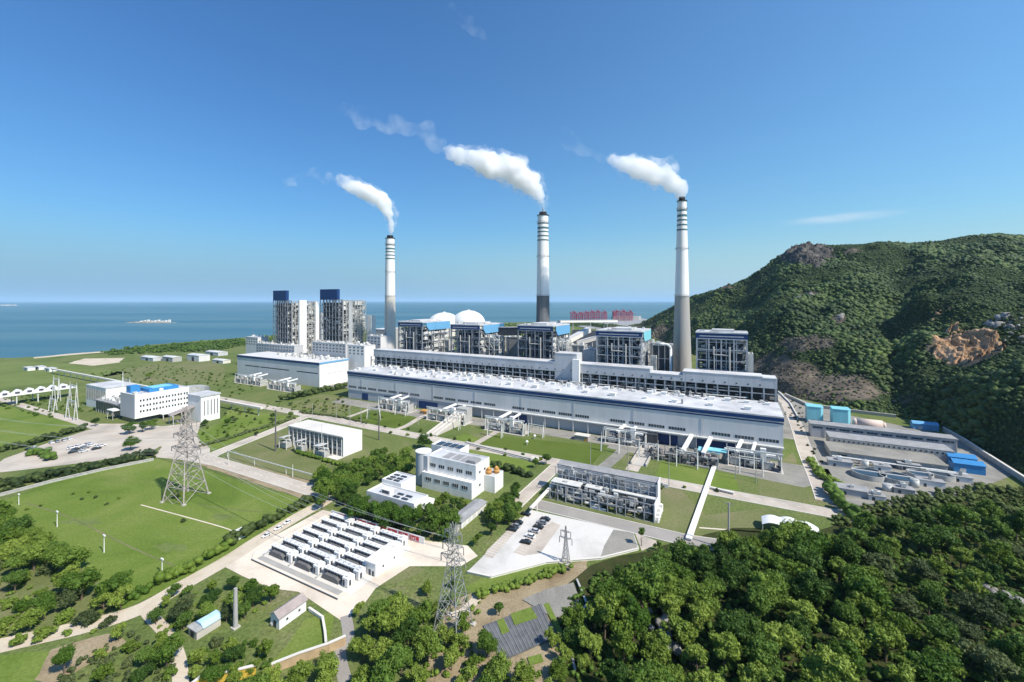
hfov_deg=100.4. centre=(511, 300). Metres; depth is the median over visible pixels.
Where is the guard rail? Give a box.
[227,450,311,474]
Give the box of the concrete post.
[230,587,240,630]
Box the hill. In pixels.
[568,233,1023,472]
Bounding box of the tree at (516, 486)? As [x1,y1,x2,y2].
[509,482,520,492]
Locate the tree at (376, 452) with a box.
[369,448,383,455]
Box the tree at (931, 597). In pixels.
[916,587,945,614]
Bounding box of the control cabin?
[364,540,402,576]
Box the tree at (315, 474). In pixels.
[312,463,330,478]
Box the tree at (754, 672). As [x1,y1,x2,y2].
[736,660,771,681]
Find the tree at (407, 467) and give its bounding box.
[402,463,414,473]
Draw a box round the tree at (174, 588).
[165,582,181,594]
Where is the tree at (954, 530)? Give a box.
[930,523,966,546]
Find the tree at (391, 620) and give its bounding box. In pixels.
[373,607,407,644]
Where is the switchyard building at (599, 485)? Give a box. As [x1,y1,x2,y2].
[550,459,662,522]
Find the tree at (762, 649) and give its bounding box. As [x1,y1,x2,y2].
[739,629,785,681]
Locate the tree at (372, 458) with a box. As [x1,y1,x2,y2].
[367,455,376,465]
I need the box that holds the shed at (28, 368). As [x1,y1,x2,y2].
[23,366,34,370]
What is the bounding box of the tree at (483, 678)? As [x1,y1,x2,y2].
[476,674,502,681]
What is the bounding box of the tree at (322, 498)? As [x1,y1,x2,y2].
[315,492,328,509]
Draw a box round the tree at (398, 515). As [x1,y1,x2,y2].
[390,506,412,529]
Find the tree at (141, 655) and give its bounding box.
[133,644,155,664]
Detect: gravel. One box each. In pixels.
[328,381,793,438]
[332,398,830,486]
[784,394,1011,512]
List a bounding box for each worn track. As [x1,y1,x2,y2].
[25,503,174,565]
[200,505,293,512]
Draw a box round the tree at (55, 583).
[52,570,71,589]
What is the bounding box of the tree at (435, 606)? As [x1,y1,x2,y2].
[431,601,440,613]
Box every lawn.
[0,404,78,448]
[0,651,49,681]
[5,459,314,611]
[196,415,297,449]
[220,408,269,427]
[222,427,373,482]
[256,613,334,668]
[293,394,351,415]
[346,411,415,429]
[380,566,425,585]
[450,433,485,442]
[466,561,581,593]
[469,444,531,472]
[480,436,606,464]
[546,487,784,535]
[611,452,634,469]
[656,461,738,490]
[758,452,808,499]
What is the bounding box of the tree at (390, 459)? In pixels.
[386,456,393,463]
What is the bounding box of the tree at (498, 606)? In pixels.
[492,602,503,615]
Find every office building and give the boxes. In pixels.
[120,383,209,422]
[186,390,220,421]
[367,471,434,521]
[415,440,488,499]
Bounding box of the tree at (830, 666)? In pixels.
[799,642,859,681]
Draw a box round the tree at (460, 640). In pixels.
[451,632,469,652]
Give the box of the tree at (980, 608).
[949,589,1011,629]
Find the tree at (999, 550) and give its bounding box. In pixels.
[977,539,1015,565]
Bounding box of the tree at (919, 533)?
[905,522,961,554]
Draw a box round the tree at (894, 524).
[877,516,904,534]
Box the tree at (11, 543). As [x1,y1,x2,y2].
[0,537,28,550]
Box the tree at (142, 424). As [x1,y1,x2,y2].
[139,421,147,431]
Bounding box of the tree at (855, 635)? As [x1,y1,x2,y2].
[828,618,871,654]
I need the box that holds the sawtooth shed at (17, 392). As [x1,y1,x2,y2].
[0,383,75,403]
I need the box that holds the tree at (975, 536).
[964,525,988,551]
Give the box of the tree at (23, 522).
[0,516,35,538]
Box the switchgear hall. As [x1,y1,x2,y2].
[86,380,133,406]
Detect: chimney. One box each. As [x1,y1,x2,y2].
[384,235,395,348]
[536,211,549,321]
[673,196,691,371]
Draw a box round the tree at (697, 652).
[679,642,709,671]
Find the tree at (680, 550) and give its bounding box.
[666,537,698,565]
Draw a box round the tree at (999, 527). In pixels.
[983,514,1015,540]
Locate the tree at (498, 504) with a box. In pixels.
[493,500,503,508]
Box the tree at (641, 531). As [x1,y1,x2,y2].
[638,527,644,545]
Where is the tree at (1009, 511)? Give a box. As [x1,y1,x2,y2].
[1003,506,1022,514]
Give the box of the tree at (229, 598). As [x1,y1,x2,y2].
[224,590,243,605]
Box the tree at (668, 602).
[658,592,679,612]
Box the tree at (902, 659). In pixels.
[893,651,924,681]
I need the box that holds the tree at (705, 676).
[691,669,725,681]
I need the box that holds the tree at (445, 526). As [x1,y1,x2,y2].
[435,522,455,539]
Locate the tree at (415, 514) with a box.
[403,506,422,520]
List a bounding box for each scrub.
[0,448,158,491]
[2,364,252,417]
[199,401,347,442]
[430,596,581,681]
[611,245,1023,403]
[781,400,826,480]
[830,482,1023,556]
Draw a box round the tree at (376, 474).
[373,471,379,479]
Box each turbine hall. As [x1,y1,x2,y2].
[237,351,348,386]
[347,364,783,460]
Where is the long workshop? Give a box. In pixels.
[808,420,958,452]
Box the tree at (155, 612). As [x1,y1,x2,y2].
[145,606,165,624]
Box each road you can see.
[0,398,120,433]
[0,493,335,652]
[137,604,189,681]
[170,447,319,497]
[210,416,307,455]
[220,397,852,520]
[515,465,557,504]
[534,501,716,549]
[778,391,832,501]
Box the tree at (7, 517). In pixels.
[0,514,15,520]
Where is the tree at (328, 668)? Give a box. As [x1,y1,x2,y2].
[315,658,339,681]
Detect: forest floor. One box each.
[0,528,116,637]
[557,487,1023,681]
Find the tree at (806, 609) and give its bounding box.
[785,595,818,624]
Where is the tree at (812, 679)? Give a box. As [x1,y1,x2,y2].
[792,675,820,681]
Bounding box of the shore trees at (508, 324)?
[264,322,528,340]
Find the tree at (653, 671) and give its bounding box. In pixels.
[629,658,677,681]
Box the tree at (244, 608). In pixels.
[238,602,250,618]
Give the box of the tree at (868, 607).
[843,589,883,627]
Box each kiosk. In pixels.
[420,409,428,414]
[574,432,590,441]
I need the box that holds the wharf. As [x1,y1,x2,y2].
[550,318,646,328]
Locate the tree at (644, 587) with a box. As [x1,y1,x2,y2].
[618,565,665,606]
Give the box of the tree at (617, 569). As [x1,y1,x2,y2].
[612,564,623,577]
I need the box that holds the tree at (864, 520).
[852,511,876,531]
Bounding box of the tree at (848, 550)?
[830,538,864,565]
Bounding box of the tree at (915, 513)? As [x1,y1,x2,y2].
[906,504,934,524]
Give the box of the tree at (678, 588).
[665,573,690,606]
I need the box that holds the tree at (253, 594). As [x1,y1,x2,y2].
[242,585,263,607]
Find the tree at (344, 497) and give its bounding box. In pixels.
[338,493,350,506]
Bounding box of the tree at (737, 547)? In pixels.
[725,536,762,561]
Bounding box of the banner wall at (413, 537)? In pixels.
[331,510,423,544]
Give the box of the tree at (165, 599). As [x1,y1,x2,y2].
[161,593,170,607]
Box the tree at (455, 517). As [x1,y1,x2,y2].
[448,507,462,524]
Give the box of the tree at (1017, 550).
[995,536,1023,556]
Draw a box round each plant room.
[826,455,853,468]
[833,481,870,498]
[867,489,886,501]
[872,462,891,470]
[890,481,915,494]
[896,459,921,469]
[914,474,946,488]
[948,470,973,483]
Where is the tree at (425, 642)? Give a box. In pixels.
[411,623,442,660]
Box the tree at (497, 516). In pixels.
[490,510,503,526]
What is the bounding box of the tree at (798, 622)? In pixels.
[782,612,812,650]
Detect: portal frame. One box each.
[48,395,57,411]
[52,378,60,401]
[65,396,77,420]
[68,384,78,406]
[367,407,380,419]
[395,403,406,415]
[446,416,460,429]
[487,422,502,436]
[528,423,543,437]
[600,432,619,453]
[638,442,658,460]
[676,445,697,469]
[739,451,762,476]
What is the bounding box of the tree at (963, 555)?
[949,545,974,568]
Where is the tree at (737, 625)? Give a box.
[713,610,753,648]
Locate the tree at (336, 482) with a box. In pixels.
[333,479,340,487]
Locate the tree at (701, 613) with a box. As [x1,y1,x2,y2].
[687,599,714,629]
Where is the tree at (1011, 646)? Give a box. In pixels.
[984,631,1023,672]
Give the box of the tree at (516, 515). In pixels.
[510,507,519,517]
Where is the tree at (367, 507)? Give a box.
[362,499,377,521]
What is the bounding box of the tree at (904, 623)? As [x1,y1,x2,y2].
[879,608,921,640]
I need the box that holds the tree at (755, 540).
[742,535,762,548]
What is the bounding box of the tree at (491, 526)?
[486,522,496,535]
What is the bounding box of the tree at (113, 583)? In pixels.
[95,569,133,596]
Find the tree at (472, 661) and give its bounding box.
[466,653,481,666]
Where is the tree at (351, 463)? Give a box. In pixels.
[347,461,354,470]
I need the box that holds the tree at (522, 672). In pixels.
[511,658,540,681]
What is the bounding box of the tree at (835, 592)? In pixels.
[823,577,844,606]
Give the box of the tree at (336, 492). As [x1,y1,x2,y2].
[329,486,341,500]
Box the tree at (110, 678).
[101,675,113,681]
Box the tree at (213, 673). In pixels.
[199,662,232,681]
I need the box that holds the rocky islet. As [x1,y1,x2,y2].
[126,320,175,322]
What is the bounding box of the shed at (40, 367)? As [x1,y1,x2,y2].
[34,365,46,369]
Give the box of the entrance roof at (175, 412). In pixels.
[167,405,194,424]
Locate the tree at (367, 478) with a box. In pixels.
[363,475,373,483]
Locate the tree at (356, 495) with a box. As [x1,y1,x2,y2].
[348,493,361,497]
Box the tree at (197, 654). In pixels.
[187,646,207,663]
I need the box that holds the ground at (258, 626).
[0,322,1023,681]
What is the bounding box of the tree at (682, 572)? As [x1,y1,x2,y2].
[666,560,696,581]
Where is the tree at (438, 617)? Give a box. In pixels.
[434,613,442,625]
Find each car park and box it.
[0,430,158,471]
[466,510,638,574]
[601,530,636,555]
[636,534,656,549]
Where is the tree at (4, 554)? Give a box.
[0,541,24,561]
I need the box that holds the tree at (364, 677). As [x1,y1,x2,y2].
[352,673,369,681]
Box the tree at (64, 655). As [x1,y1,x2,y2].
[50,643,76,673]
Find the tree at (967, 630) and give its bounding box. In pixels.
[941,609,983,642]
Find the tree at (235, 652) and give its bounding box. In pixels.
[220,643,246,660]
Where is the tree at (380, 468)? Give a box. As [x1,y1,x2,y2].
[374,464,386,475]
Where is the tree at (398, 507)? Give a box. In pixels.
[388,505,401,525]
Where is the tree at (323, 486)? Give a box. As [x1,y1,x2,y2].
[310,476,335,502]
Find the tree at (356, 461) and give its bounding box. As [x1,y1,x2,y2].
[352,458,360,463]
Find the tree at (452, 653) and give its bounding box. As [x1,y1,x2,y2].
[443,644,460,670]
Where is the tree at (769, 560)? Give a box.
[752,545,787,570]
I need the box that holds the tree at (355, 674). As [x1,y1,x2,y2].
[351,666,366,681]
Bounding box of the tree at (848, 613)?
[830,599,863,625]
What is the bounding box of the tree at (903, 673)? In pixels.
[883,662,915,681]
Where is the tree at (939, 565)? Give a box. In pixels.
[926,555,955,574]
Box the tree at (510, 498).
[504,494,514,503]
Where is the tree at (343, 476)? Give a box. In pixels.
[336,473,348,480]
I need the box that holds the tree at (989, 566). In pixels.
[970,558,1004,582]
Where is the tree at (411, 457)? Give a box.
[401,453,415,462]
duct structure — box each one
[485,334,505,355]
[554,339,570,354]
[650,355,656,369]
[748,352,752,372]
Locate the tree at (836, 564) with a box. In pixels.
[826,555,849,582]
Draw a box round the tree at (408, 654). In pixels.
[393,642,414,675]
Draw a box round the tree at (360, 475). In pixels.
[351,472,363,479]
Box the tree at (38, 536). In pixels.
[26,531,58,543]
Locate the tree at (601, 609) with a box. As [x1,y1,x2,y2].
[585,591,628,639]
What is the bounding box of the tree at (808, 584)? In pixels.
[786,568,830,607]
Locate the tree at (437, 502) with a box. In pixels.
[434,499,441,506]
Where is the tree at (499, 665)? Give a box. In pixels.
[481,648,512,681]
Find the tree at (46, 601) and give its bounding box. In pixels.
[25,590,57,616]
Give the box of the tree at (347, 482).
[338,479,360,489]
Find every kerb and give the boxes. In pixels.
[168,447,315,497]
[203,414,314,456]
[220,396,852,521]
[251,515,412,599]
[519,464,554,506]
[533,500,715,549]
[778,399,818,498]
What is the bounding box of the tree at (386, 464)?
[382,462,390,467]
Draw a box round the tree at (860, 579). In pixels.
[841,563,894,608]
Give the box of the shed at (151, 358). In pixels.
[141,355,161,360]
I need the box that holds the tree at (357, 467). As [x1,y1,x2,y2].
[351,463,362,472]
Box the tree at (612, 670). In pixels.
[600,658,629,681]
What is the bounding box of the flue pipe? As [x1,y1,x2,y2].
[658,343,671,370]
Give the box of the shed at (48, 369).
[44,367,56,371]
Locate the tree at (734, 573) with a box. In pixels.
[717,557,753,593]
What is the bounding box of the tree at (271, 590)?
[262,583,279,602]
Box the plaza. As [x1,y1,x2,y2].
[97,422,209,464]
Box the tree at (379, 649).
[368,636,392,665]
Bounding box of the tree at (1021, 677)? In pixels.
[1014,668,1023,681]
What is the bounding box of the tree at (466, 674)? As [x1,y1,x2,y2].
[454,665,476,681]
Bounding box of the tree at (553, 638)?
[544,626,561,648]
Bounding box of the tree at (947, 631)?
[922,614,961,645]
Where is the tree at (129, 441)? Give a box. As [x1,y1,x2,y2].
[122,436,140,449]
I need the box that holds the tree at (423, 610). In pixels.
[405,597,434,626]
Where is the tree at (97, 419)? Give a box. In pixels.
[90,417,99,425]
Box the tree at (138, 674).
[129,661,157,681]
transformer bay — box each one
[233,372,267,385]
[267,377,302,391]
[378,394,416,413]
[425,403,471,425]
[483,411,530,435]
[603,424,646,447]
[724,439,783,474]
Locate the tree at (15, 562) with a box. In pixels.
[0,554,30,569]
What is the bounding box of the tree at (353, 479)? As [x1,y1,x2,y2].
[342,477,359,485]
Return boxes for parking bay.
[484,518,520,557]
[513,522,559,555]
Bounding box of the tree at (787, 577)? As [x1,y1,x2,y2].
[772,566,796,587]
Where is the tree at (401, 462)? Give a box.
[395,456,410,469]
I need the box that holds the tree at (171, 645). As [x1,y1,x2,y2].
[148,629,187,665]
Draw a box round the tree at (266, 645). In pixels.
[256,638,273,657]
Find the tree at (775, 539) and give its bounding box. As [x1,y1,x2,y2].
[757,526,788,552]
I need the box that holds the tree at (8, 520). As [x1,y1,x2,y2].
[1,514,31,524]
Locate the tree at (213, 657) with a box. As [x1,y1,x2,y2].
[203,651,222,664]
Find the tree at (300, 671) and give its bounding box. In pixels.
[283,659,314,681]
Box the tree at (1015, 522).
[998,510,1023,542]
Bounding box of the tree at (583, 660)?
[577,653,590,668]
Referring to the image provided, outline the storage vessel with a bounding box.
[852,418,886,427]
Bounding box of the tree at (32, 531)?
[20,526,43,537]
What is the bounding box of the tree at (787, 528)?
[777,518,814,542]
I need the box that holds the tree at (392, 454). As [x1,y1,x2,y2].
[386,452,396,459]
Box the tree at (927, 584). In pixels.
[920,578,948,596]
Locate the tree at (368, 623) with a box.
[359,615,376,636]
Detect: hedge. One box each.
[0,423,87,451]
[0,472,41,483]
[12,448,154,487]
[25,446,58,459]
[112,581,153,606]
[150,538,233,584]
[198,416,295,446]
[222,495,315,544]
[277,382,347,399]
[294,449,342,464]
[299,410,367,423]
[474,563,573,599]
[490,460,533,477]
[805,456,845,482]
[821,480,861,519]
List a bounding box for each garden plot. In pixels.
[483,604,553,658]
[497,618,508,633]
[510,607,536,624]
[527,654,543,665]
[544,603,567,646]
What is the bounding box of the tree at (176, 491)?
[171,489,182,496]
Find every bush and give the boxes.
[0,596,19,610]
[0,613,16,624]
[0,622,8,635]
[8,633,28,646]
[9,570,31,587]
[11,598,30,612]
[31,625,58,642]
[34,562,61,575]
[34,586,47,595]
[35,561,46,570]
[50,571,60,580]
[52,590,62,599]
[54,607,76,623]
[60,672,75,681]
[70,608,101,627]
[92,647,107,658]
[97,656,113,666]
[98,615,117,627]
[120,639,141,652]
[120,656,133,668]
[162,665,177,680]
[210,635,224,648]
[221,636,238,649]
[248,638,257,646]
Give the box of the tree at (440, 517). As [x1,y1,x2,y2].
[427,511,450,531]
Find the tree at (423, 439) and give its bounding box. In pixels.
[417,433,431,447]
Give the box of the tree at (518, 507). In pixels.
[507,502,521,511]
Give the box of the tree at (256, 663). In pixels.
[245,658,261,674]
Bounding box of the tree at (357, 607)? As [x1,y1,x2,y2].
[352,601,364,615]
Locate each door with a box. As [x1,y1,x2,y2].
[362,393,367,399]
[418,401,437,410]
[514,414,526,423]
[643,431,677,445]
[697,439,740,454]
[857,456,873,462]
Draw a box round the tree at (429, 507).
[423,502,437,514]
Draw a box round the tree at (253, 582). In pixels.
[242,578,258,589]
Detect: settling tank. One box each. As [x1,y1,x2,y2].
[851,466,886,482]
[878,470,913,485]
[906,468,933,477]
[926,468,955,481]
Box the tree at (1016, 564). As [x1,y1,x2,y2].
[1005,556,1023,575]
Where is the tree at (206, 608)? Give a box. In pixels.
[196,600,215,617]
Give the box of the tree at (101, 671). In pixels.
[89,661,114,680]
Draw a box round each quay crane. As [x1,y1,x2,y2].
[569,311,575,319]
[576,311,581,319]
[582,311,587,319]
[588,310,593,319]
[594,309,599,319]
[600,310,606,319]
[612,310,618,319]
[618,309,625,320]
[625,310,632,320]
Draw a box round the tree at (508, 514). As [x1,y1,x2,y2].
[498,505,514,523]
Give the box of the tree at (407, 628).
[391,615,420,644]
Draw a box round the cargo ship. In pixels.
[611,311,640,319]
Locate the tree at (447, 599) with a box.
[442,595,452,608]
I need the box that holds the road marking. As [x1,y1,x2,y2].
[209,409,815,556]
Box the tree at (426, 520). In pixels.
[424,511,433,522]
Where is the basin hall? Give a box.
[824,431,954,470]
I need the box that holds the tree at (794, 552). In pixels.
[780,543,826,574]
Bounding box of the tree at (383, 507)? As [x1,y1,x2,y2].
[369,499,393,521]
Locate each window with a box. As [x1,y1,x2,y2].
[328,435,331,445]
[338,437,340,447]
[942,440,954,443]
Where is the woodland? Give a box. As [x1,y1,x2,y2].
[570,233,1023,471]
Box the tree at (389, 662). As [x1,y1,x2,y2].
[370,645,405,681]
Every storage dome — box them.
[429,312,454,335]
[454,309,484,335]
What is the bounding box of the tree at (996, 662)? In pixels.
[952,635,1021,681]
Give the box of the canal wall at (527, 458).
[464,441,538,461]
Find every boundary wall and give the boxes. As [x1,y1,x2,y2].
[192,664,255,681]
[271,635,345,669]
[308,607,326,642]
[467,547,638,577]
[571,578,586,670]
[778,391,798,418]
[785,393,895,417]
[942,427,1023,482]
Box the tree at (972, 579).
[956,566,993,595]
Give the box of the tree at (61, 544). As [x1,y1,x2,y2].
[45,540,70,548]
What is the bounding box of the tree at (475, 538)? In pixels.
[471,533,482,542]
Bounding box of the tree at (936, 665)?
[903,645,963,681]
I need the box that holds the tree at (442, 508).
[437,506,449,522]
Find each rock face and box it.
[774,241,835,267]
[931,322,1006,365]
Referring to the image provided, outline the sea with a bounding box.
[0,301,674,357]
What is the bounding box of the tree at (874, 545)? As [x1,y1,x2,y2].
[864,537,893,557]
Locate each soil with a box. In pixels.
[35,634,125,681]
[70,358,123,365]
[426,561,587,681]
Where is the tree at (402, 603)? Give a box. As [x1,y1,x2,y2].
[386,595,414,612]
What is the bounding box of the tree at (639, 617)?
[617,595,650,640]
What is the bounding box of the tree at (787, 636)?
[759,620,803,660]
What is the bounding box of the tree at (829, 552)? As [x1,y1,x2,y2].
[820,531,842,558]
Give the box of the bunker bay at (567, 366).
[371,348,778,402]
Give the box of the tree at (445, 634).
[438,623,454,645]
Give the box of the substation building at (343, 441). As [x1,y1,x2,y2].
[287,420,361,459]
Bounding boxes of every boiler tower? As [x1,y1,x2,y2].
[273,290,322,354]
[320,289,375,343]
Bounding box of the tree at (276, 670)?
[263,662,283,681]
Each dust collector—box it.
[442,338,453,351]
[571,342,586,360]
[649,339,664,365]
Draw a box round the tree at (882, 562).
[861,552,897,581]
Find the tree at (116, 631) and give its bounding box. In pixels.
[110,621,126,639]
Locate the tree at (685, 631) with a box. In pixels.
[660,609,698,646]
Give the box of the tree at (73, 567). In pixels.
[59,562,80,574]
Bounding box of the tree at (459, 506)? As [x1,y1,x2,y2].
[456,503,463,510]
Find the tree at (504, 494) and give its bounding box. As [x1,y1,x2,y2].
[500,491,509,501]
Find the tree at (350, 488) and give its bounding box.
[340,484,359,496]
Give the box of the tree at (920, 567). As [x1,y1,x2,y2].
[902,558,942,581]
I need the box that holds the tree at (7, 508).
[0,500,17,514]
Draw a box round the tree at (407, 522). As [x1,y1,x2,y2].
[402,518,415,532]
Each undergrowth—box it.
[0,559,104,641]
[55,630,175,681]
[150,585,267,629]
[192,639,272,681]
[387,619,516,678]
[559,501,1023,681]
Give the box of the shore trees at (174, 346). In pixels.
[100,338,245,354]
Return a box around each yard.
[226,510,476,618]
[644,434,718,469]
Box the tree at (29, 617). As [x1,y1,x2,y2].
[8,606,46,630]
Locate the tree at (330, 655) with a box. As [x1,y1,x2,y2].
[314,649,338,672]
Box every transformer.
[279,435,294,449]
[294,438,309,450]
[313,443,332,457]
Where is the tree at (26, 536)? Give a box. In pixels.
[10,535,30,541]
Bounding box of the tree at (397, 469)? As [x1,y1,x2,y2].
[391,466,402,472]
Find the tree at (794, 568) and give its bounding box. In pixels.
[784,558,818,579]
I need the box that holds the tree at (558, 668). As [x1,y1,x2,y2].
[548,656,567,681]
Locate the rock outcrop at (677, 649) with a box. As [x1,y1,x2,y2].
[648,625,684,655]
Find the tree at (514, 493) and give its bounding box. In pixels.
[510,488,519,500]
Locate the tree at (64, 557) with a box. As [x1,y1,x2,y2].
[45,544,93,567]
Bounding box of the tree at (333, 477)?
[330,473,338,480]
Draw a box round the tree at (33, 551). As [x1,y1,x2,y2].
[17,542,50,570]
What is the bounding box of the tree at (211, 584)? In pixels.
[206,579,216,589]
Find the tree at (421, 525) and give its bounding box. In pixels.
[416,521,424,535]
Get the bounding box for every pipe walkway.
[529,482,557,510]
[686,465,715,540]
[709,486,733,493]
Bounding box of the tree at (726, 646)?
[708,629,741,671]
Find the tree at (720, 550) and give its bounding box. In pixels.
[712,544,734,564]
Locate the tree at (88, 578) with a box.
[57,565,101,599]
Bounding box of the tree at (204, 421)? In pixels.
[200,419,208,424]
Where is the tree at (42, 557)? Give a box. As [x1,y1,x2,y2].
[37,544,59,562]
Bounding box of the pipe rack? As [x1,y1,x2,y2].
[832,455,967,474]
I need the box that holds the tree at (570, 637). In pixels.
[562,621,588,649]
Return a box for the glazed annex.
[94,395,121,418]
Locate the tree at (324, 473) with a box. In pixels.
[316,467,330,481]
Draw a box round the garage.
[458,499,486,528]
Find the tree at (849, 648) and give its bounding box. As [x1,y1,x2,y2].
[827,638,866,676]
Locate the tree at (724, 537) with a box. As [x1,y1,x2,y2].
[715,530,741,554]
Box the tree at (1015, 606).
[981,590,1023,619]
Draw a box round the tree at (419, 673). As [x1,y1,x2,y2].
[404,663,430,681]
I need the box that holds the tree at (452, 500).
[449,496,458,506]
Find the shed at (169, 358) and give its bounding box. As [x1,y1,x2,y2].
[162,355,181,361]
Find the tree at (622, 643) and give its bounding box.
[610,619,637,662]
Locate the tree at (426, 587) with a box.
[421,579,431,595]
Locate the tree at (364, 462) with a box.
[360,458,371,466]
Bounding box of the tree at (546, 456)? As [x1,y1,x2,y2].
[541,454,551,464]
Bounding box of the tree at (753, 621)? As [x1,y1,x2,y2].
[729,608,763,634]
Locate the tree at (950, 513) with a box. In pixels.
[930,502,980,528]
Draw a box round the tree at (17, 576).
[0,568,29,592]
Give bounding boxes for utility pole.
[274,410,276,450]
[377,412,379,439]
[725,502,731,533]
[735,443,735,478]
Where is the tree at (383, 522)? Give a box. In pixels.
[378,513,395,528]
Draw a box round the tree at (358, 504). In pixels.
[347,497,366,517]
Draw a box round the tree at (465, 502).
[462,499,468,505]
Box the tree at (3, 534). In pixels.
[0,528,10,544]
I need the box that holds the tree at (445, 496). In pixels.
[437,491,451,503]
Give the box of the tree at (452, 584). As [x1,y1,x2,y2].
[447,579,456,588]
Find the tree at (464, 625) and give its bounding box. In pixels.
[454,610,470,631]
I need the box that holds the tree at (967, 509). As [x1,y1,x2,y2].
[957,506,978,528]
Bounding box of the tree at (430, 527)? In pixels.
[424,521,438,537]
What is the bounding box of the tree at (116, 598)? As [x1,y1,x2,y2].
[106,583,132,609]
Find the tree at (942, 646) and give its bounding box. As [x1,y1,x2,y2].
[932,638,969,677]
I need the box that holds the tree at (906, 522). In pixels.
[891,516,911,532]
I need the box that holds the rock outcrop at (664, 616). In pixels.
[647,605,672,631]
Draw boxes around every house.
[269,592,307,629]
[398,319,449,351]
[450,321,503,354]
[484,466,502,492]
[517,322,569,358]
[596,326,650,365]
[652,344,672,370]
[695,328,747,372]
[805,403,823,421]
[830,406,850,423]
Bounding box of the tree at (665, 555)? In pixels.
[650,546,674,571]
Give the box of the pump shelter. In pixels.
[698,446,726,462]
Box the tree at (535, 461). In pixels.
[532,457,538,464]
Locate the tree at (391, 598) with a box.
[386,589,403,603]
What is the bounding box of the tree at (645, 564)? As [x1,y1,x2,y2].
[637,551,673,593]
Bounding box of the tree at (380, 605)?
[366,598,390,617]
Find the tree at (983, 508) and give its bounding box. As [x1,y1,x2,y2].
[972,498,1004,517]
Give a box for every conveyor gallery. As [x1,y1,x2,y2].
[498,327,520,355]
[557,320,617,335]
[568,327,590,342]
[576,335,598,345]
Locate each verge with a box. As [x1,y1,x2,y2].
[198,463,315,501]
[237,462,314,484]
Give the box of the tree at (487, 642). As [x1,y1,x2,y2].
[476,628,499,657]
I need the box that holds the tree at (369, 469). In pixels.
[362,465,373,474]
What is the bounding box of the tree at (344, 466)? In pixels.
[338,462,349,469]
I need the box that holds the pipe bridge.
[51,368,262,414]
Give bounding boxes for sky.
[0,0,1023,300]
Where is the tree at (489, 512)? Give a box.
[485,507,497,521]
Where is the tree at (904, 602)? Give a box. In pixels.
[888,592,922,616]
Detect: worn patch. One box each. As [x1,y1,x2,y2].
[58,518,104,524]
[152,543,186,552]
[211,513,238,519]
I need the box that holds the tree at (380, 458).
[374,453,387,462]
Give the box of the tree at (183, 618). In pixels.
[172,609,194,629]
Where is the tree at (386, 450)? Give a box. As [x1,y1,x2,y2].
[381,447,388,453]
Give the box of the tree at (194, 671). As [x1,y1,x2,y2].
[188,664,201,677]
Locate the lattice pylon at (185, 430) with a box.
[159,405,210,505]
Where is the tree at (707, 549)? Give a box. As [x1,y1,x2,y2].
[692,544,709,555]
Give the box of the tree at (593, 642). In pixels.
[577,625,602,658]
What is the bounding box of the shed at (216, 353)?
[205,350,227,355]
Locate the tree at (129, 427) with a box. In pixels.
[121,421,137,433]
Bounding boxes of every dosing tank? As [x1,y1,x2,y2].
[862,459,868,467]
[882,482,892,491]
[910,478,918,487]
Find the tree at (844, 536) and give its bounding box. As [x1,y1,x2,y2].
[832,533,862,562]
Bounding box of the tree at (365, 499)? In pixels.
[361,494,371,504]
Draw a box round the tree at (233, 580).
[225,575,239,586]
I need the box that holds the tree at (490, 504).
[483,502,495,510]
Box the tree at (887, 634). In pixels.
[865,619,908,662]
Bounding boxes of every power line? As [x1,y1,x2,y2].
[1,419,171,426]
[172,450,438,558]
[177,425,443,535]
[181,442,438,546]
[197,426,459,540]
[201,441,460,553]
[201,453,462,566]
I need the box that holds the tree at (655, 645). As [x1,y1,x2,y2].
[639,628,672,663]
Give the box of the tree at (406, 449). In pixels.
[398,446,411,454]
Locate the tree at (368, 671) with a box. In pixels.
[357,663,373,681]
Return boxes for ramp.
[426,406,471,435]
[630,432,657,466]
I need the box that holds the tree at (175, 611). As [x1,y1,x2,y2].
[166,599,193,619]
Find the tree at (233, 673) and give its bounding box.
[226,662,242,681]
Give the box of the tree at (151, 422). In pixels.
[146,418,158,429]
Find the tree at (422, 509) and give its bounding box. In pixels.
[417,503,426,520]
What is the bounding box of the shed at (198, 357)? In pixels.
[187,353,209,361]
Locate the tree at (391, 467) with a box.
[387,464,395,471]
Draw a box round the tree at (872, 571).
[862,565,884,585]
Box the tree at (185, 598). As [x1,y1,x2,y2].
[176,593,195,603]
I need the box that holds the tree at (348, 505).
[345,496,358,516]
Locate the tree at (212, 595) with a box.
[198,587,222,603]
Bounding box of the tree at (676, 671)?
[665,661,687,681]
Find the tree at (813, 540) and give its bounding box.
[789,528,833,555]
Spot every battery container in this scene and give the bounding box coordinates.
[269,543,298,562]
[283,537,309,554]
[293,532,318,547]
[294,553,325,574]
[303,527,328,541]
[308,547,335,565]
[312,522,337,536]
[317,541,345,558]
[321,517,346,531]
[322,564,354,587]
[328,536,354,552]
[330,512,354,525]
[335,558,365,580]
[336,530,363,546]
[344,551,365,566]
[346,525,372,540]
[354,520,379,534]
[354,545,374,557]
[363,539,383,551]
[372,534,400,545]
[379,529,407,545]
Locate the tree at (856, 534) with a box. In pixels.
[842,527,867,542]
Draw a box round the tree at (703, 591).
[689,579,723,612]
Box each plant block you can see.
[246,335,268,353]
[256,340,302,353]
[312,340,352,357]
[348,341,375,369]
[367,333,391,348]
[504,335,521,356]
[583,346,595,361]
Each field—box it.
[0,361,127,388]
[104,361,224,384]
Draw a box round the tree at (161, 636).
[153,628,169,647]
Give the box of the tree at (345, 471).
[336,469,352,477]
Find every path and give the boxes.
[0,458,153,495]
[141,504,231,530]
[334,614,353,681]
[341,409,369,418]
[395,414,426,429]
[452,595,481,618]
[469,423,515,449]
[598,445,629,467]
[625,450,640,471]
[699,527,757,531]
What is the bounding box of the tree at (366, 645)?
[348,634,376,661]

